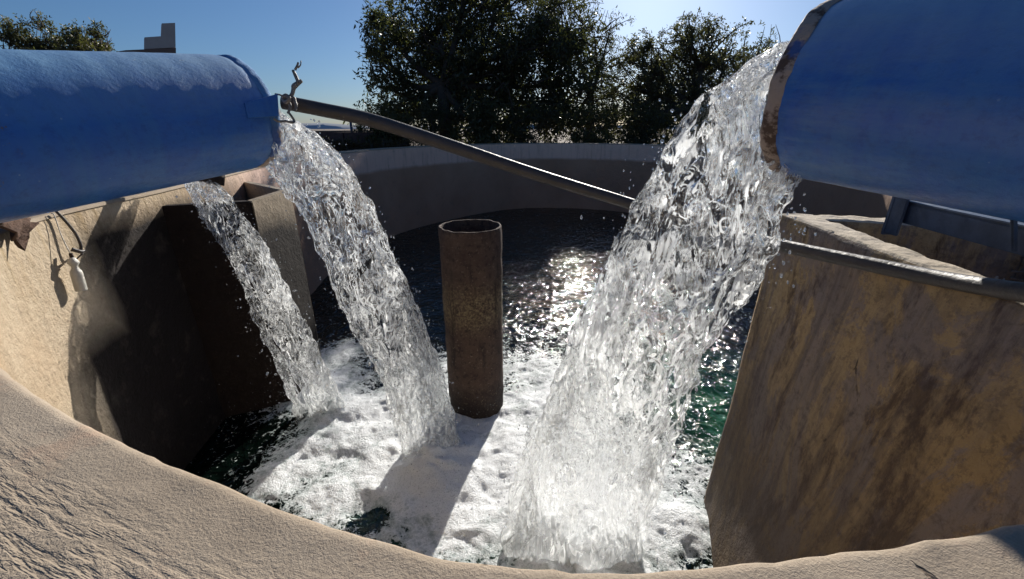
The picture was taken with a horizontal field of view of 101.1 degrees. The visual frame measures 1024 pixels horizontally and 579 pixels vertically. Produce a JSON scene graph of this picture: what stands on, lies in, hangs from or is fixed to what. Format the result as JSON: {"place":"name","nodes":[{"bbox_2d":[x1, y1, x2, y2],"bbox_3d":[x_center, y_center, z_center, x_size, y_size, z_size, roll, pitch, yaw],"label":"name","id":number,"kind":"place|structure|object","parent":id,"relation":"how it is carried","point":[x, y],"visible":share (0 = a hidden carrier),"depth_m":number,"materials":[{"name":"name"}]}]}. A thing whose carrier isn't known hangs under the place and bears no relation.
{"place":"outdoors","nodes":[
{"label":"outdoors","id":0,"kind":"place"},
{"bbox_2d":[0,0,825,126],"label":"sky","id":1,"kind":"structure","parent":0,"point":[269,36],"materials":[{"name":"blue"}]},
{"bbox_2d":[216,328,722,573],"bbox_3d":[-0.522,0.550,1.959,3.590,0.461,2.366,0,21,0],"label":"spray","id":2,"kind":"object","parent":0,"point":[498,501],"visible":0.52,"depth_m":1.87,"materials":[{"name":"white liquid"}]},
{"bbox_2d":[184,208,761,573],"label":"water","id":3,"kind":"structure","parent":0,"point":[550,259],"depth_m":2.18,"materials":[{"name":"white liquid"}]},
{"bbox_2d":[278,129,669,157],"bbox_3d":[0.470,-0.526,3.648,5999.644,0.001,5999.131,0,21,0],"label":"ground","id":4,"kind":"structure","parent":0,"point":[296,132],"depth_m":54.10,"materials":[{"name":"soil"}]},
{"bbox_2d":[0,14,35,49],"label":"leafy tree","id":5,"kind":"object","parent":4,"relation":"on","point":[11,36],"visible":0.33,"depth_m":15.86,"materials":[{"name":"green plant"}]},
{"bbox_2d":[13,9,64,49],"bbox_3d":[-18.239,-8.118,16.628,1.905,5.332,2.467,6,22,16],"label":"leafy tree","id":6,"kind":"object","parent":4,"relation":"on","point":[39,44],"visible":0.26,"depth_m":16.21,"materials":[{"name":"green plant"}]},
{"bbox_2d":[46,19,96,50],"bbox_3d":[-16.898,-7.854,16.452,2.440,4.966,2.565,0,21,0],"label":"leafy tree","id":7,"kind":"object","parent":4,"relation":"on","point":[76,42],"visible":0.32,"depth_m":15.95,"materials":[{"name":"green plant"}]},
{"bbox_2d":[81,17,117,51],"bbox_3d":[-16.656,-8.189,17.111,1.711,5.120,2.226,0,21,0],"label":"leafy tree","id":8,"kind":"object","parent":4,"relation":"on","point":[100,45],"visible":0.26,"depth_m":16.80,"materials":[{"name":"green plant"}]},
{"bbox_2d":[118,23,175,52],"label":"building","id":9,"kind":"structure","parent":4,"relation":"on","point":[165,42],"depth_m":26.00,"materials":[{"name":"paint"}]},
{"bbox_2d":[300,130,408,151],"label":"brick wall","id":10,"kind":"structure","parent":4,"relation":"on","point":[353,134],"depth_m":9.34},
{"bbox_2d":[300,135,423,150],"bbox_3d":[-3.215,-2.864,9.071,2.667,0.906,0.468,-1,21,-4],"label":"dry creeper","id":11,"kind":"object","parent":4,"relation":"on","point":[343,146],"visible":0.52,"depth_m":8.98,"materials":[{"name":"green plant"}]},
{"bbox_2d":[347,97,414,147],"bbox_3d":[-3.070,-3.502,9.658,1.783,1.682,1.093,0,21,0],"label":"bush","id":12,"kind":"object","parent":4,"relation":"on","point":[396,118],"visible":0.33,"depth_m":9.50,"materials":[{"name":"green plant"}]},
{"bbox_2d":[390,97,462,146],"bbox_3d":[-2.016,-3.629,9.950,1.713,1.710,1.122,-8,22,-19],"label":"bush","id":13,"kind":"object","parent":4,"relation":"on","point":[428,121],"visible":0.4,"depth_m":9.72,"materials":[{"name":"green plant"}]},
{"bbox_2d":[447,93,514,143],"bbox_3d":[-0.825,-3.707,10.014,1.702,1.810,1.182,-10,23,-24],"label":"bush","id":14,"kind":"object","parent":4,"relation":"on","point":[483,135],"visible":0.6,"depth_m":9.86,"materials":[{"name":"green plant"}]},
{"bbox_2d":[343,0,623,143],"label":"tree","id":15,"kind":"object","parent":4,"relation":"on","point":[455,52],"visible":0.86,"depth_m":10.59,"materials":[{"name":"green plant"}]},
{"bbox_2d":[0,143,1023,578],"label":"water tank","id":16,"kind":"object","parent":4,"relation":"on","point":[112,417],"visible":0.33,"depth_m":1.24,"materials":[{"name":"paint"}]},
{"bbox_2d":[0,217,38,250],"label":"rag","id":17,"kind":"object","parent":16,"relation":"on","point":[19,230],"visible":0.89,"depth_m":1.20,"materials":[{"name":"fabric"}]},
{"bbox_2d":[55,211,82,249],"bbox_3d":[-1.489,-0.195,1.418,0.017,0.145,0.035,16,26,36],"label":"hanging cable","id":18,"kind":"object","parent":16,"relation":"hanging from","point":[62,217],"visible":0.93,"depth_m":1.42,"materials":[{"name":"black rubber"}]},
{"bbox_2d":[71,247,85,258],"bbox_3d":[-1.472,-0.128,1.435,0.030,0.044,0.055,-10,23,-25],"label":"wire hook","id":19,"kind":"object","parent":18,"relation":"hanging from","point":[81,252],"visible":0.98,"depth_m":1.42,"materials":[{"name":"grey metal"}]},
{"bbox_2d":[51,213,87,291],"bbox_3d":[-1.468,-0.121,1.392,0.045,0.262,0.035,-7,14,-18],"label":"bottle","id":20,"kind":"object","parent":19,"relation":"hanging from","point":[77,278],"visible":1,"depth_m":1.40,"materials":[{"name":"plastic"}]},
{"bbox_2d":[0,49,280,222],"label":"outlet pipe","id":21,"kind":"object","parent":16,"relation":"attached to","point":[79,128],"visible":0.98,"depth_m":1.07,"materials":[{"name":"blue metal"}]},
{"bbox_2d":[273,61,302,123],"bbox_3d":[-0.737,-0.649,1.383,0.124,0.195,0.055,-16,26,-35],"label":"wire tie","id":22,"kind":"object","parent":21,"relation":"attached to","point":[285,98],"visible":1,"depth_m":1.39,"materials":[{"name":"silver metal"}]},
{"bbox_2d":[263,109,465,461],"bbox_3d":[-0.575,0.120,1.807,0.733,1.676,0.368,-2,21,-6],"label":"water jet","id":23,"kind":"object","parent":21,"relation":"attached to","point":[419,389],"visible":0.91,"depth_m":1.68,"materials":[{"name":"white"}]},
{"bbox_2d":[199,175,224,185],"bbox_3d":[-1.553,-0.487,1.772,0.582,0.145,0.079,-19,28,-40],"label":"spout","id":24,"kind":"object","parent":16,"relation":"attached to","point":[220,180],"visible":0.11,"depth_m":1.93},
{"bbox_2d":[175,180,351,417],"bbox_3d":[-1.213,0.121,2.116,0.628,1.402,0.402,0,21,0],"label":"water jet","id":25,"kind":"object","parent":24,"relation":"attached to","point":[246,249],"visible":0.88,"depth_m":2.04,"materials":[{"name":"white"}]},
{"bbox_2d":[162,181,321,417],"bbox_3d":[-1.515,0.194,2.701,0.443,1.630,1.054,-3,21,-8],"label":"inlet box","id":26,"kind":"object","parent":16,"relation":"attached to","point":[214,288],"visible":0.33,"depth_m":2.22,"materials":[{"name":"paint"}]},
{"bbox_2d":[438,219,503,418],"bbox_3d":[-0.205,0.362,2.334,0.316,1.457,0.315,0,21,0],"label":"standpipe","id":27,"kind":"object","parent":16,"relation":"attached to","point":[471,261],"visible":0.82,"depth_m":2.13,"materials":[{"name":"brown metal"}]},
{"bbox_2d":[704,213,1023,567],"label":"outlet chamber","id":28,"kind":"object","parent":16,"relation":"in","point":[869,411],"visible":0.85,"depth_m":0.96,"materials":[{"name":"paint"}]},
{"bbox_2d":[280,97,1023,302],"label":"metal pipe","id":29,"kind":"object","parent":28,"relation":"attached to","point":[998,288],"visible":0.84,"depth_m":1.44,"materials":[{"name":"grey metal"}]},
{"bbox_2d":[881,196,1023,255],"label":"steel bracket","id":30,"kind":"object","parent":28,"relation":"on","point":[1003,234],"visible":0.71,"depth_m":1.00,"materials":[{"name":"grey metal"}]},
{"bbox_2d":[994,270,1023,280],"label":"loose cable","id":31,"kind":"object","parent":28,"relation":"hanging from","point":[997,277],"visible":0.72,"depth_m":1.15,"materials":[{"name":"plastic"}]},
{"bbox_2d":[760,0,1023,221],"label":"outlet pipe","id":32,"kind":"object","parent":16,"relation":"on","point":[919,100],"visible":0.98,"depth_m":0.73,"materials":[{"name":"blue metal"}]},
{"bbox_2d":[477,41,816,570],"bbox_3d":[0.313,0.238,1.354,0.900,1.828,0.502,0,21,0],"label":"water jet","id":33,"kind":"object","parent":32,"relation":"attached to","point":[742,184],"visible":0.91,"depth_m":1.31,"materials":[{"name":"white"}]},
{"bbox_2d":[492,98,569,142],"bbox_3d":[0.450,-3.661,10.048,1.875,1.699,0.996,0,21,0],"label":"bush","id":34,"kind":"object","parent":4,"relation":"on","point":[520,138],"visible":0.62,"depth_m":9.95,"materials":[{"name":"green plant"}]},
{"bbox_2d":[511,0,638,138],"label":"open tree","id":35,"kind":"object","parent":4,"relation":"on","point":[611,40],"visible":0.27,"depth_m":12.33,"materials":[{"name":"green plant"}]},
{"bbox_2d":[549,99,624,142],"bbox_3d":[1.764,-3.649,10.042,1.962,1.681,1.086,0,21,0],"label":"bush","id":36,"kind":"object","parent":4,"relation":"on","point":[587,137],"visible":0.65,"depth_m":9.93,"materials":[{"name":"green plant"}]},
{"bbox_2d":[606,98,680,143],"bbox_3d":[2.992,-3.621,9.947,1.802,1.697,1.097,-7,22,-19],"label":"bush","id":37,"kind":"object","parent":4,"relation":"on","point":[645,133],"visible":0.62,"depth_m":9.81,"materials":[{"name":"green plant"}]},
{"bbox_2d":[574,7,774,143],"bbox_3d":[4.547,-5.569,11.799,6.770,4.024,4.282,0,21,0],"label":"feathery tree","id":38,"kind":"object","parent":4,"relation":"on","point":[658,69],"visible":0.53,"depth_m":11.27,"materials":[{"name":"green plant"}]},
{"bbox_2d":[651,98,711,143],"bbox_3d":[4.091,-3.551,9.721,1.935,1.727,0.948,-6,22,-16],"label":"bush","id":39,"kind":"object","parent":4,"relation":"on","point":[703,114],"visible":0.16,"depth_m":9.52,"materials":[{"name":"green plant"}]},
{"bbox_2d":[741,24,780,61],"bbox_3d":[8.877,-6.221,13.492,2.976,4.028,3.254,-17,27,-37],"label":"dark tree","id":40,"kind":"object","parent":4,"relation":"on","point":[769,41],"visible":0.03,"depth_m":13.06,"materials":[{"name":"green plant"}]},
{"bbox_2d":[292,123,676,128],"bbox_3d":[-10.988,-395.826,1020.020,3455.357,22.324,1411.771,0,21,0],"label":"hills","id":41,"kind":"structure","parent":0,"point":[326,126],"depth_m":1310.87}
]}

